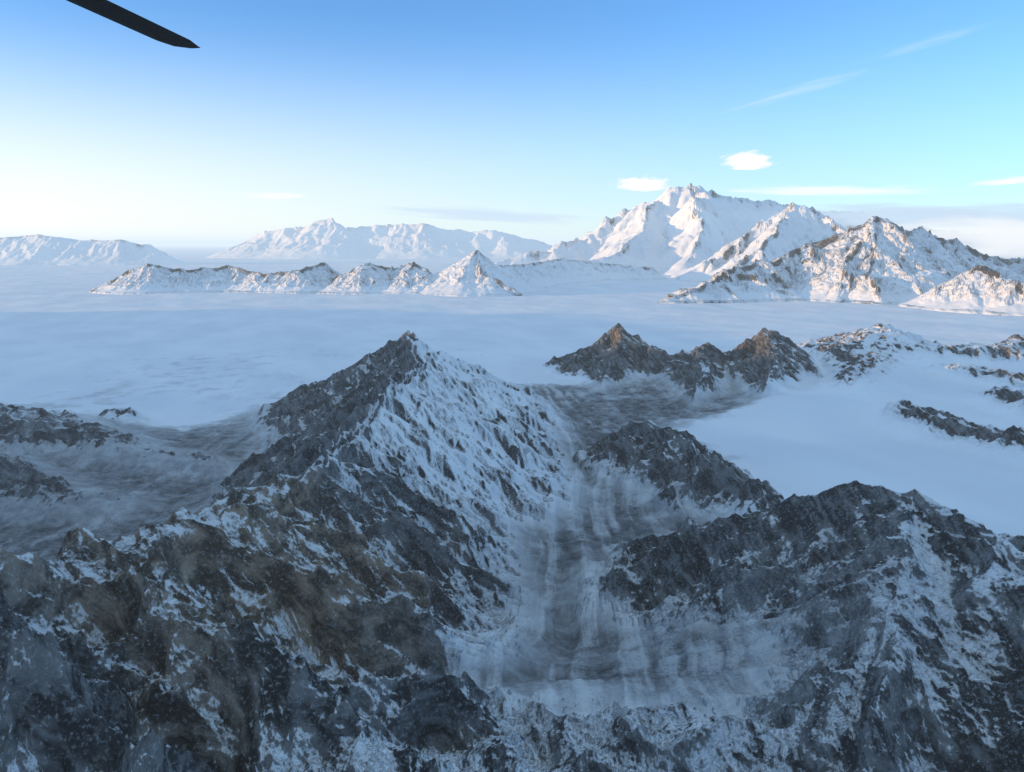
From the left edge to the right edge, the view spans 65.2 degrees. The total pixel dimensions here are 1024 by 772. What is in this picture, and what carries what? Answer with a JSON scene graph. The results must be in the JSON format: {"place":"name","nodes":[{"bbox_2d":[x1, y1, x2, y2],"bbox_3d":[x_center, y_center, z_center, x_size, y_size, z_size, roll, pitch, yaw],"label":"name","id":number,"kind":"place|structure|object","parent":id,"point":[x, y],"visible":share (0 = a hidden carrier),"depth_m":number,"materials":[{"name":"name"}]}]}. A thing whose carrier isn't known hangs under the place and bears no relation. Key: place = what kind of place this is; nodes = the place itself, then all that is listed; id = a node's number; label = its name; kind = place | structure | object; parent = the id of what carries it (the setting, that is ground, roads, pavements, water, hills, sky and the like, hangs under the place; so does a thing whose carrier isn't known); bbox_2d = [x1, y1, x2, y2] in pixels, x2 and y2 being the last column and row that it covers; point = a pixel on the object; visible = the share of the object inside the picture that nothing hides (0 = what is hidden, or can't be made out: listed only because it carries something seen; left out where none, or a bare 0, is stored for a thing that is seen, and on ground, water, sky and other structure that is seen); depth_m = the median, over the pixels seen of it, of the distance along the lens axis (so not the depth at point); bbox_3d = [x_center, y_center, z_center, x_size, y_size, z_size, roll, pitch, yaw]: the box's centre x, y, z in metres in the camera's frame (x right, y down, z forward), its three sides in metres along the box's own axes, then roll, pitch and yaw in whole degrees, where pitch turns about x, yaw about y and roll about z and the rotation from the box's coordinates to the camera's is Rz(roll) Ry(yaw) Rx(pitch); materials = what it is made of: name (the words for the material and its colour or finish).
{"place":"outdoors","nodes":[
{"label":"outdoors","id":0,"kind":"place"},
{"bbox_2d":[0,234,186,265],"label":"mountain range","id":1,"kind":"structure","parent":0,"point":[31,250],"depth_m":578.57,"materials":[{"name":"white snow"}]},
{"bbox_2d":[67,0,199,47],"bbox_3d":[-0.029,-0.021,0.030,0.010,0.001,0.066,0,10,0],"label":"helicopter rotor blade","id":2,"kind":"object","parent":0,"point":[107,9],"visible":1,"depth_m":0.06,"materials":[{"name":"black paint"}]},
{"bbox_2d":[89,262,340,294],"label":"rock ridge","id":3,"kind":"object","parent":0,"point":[147,278],"visible":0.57,"depth_m":249.47,"materials":[{"name":"white snow"}]},
{"bbox_2d":[317,262,433,294],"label":"rock ridge","id":4,"kind":"object","parent":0,"point":[408,278],"visible":0.54,"depth_m":245.72,"materials":[{"name":"white snow"}]},
{"bbox_2d":[205,218,552,258],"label":"mountain range","id":5,"kind":"structure","parent":0,"point":[330,238],"depth_m":853.04,"materials":[{"name":"white snow"}]},
{"bbox_2d":[0,246,1023,771],"bbox_3d":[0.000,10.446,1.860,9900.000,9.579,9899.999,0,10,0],"label":"mountain terrain","id":6,"kind":"structure","parent":0,"point":[614,526],"depth_m":30.23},
{"bbox_2d":[0,0,1023,245],"label":"sky","id":7,"kind":"structure","parent":0,"point":[544,121],"materials":[{"name":"blue"}]},
{"bbox_2d":[418,250,666,296],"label":"snow peak","id":8,"kind":"structure","parent":0,"point":[476,273],"depth_m":250.48,"materials":[{"name":"white snow"}]},
{"bbox_2d":[671,202,846,281],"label":"snow mountain","id":9,"kind":"structure","parent":0,"point":[792,226],"depth_m":335.51,"materials":[{"name":"white snow"}]},
{"bbox_2d":[495,183,1023,274],"bbox_3d":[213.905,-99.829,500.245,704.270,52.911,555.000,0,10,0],"label":"snow mountain","id":10,"kind":"structure","parent":0,"point":[672,231],"depth_m":467.63,"materials":[{"name":"white snow"}]},
{"bbox_2d":[658,216,1023,315],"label":"snow mountain","id":11,"kind":"structure","parent":0,"point":[876,260],"depth_m":215.58,"materials":[{"name":"white snow"}]}
]}

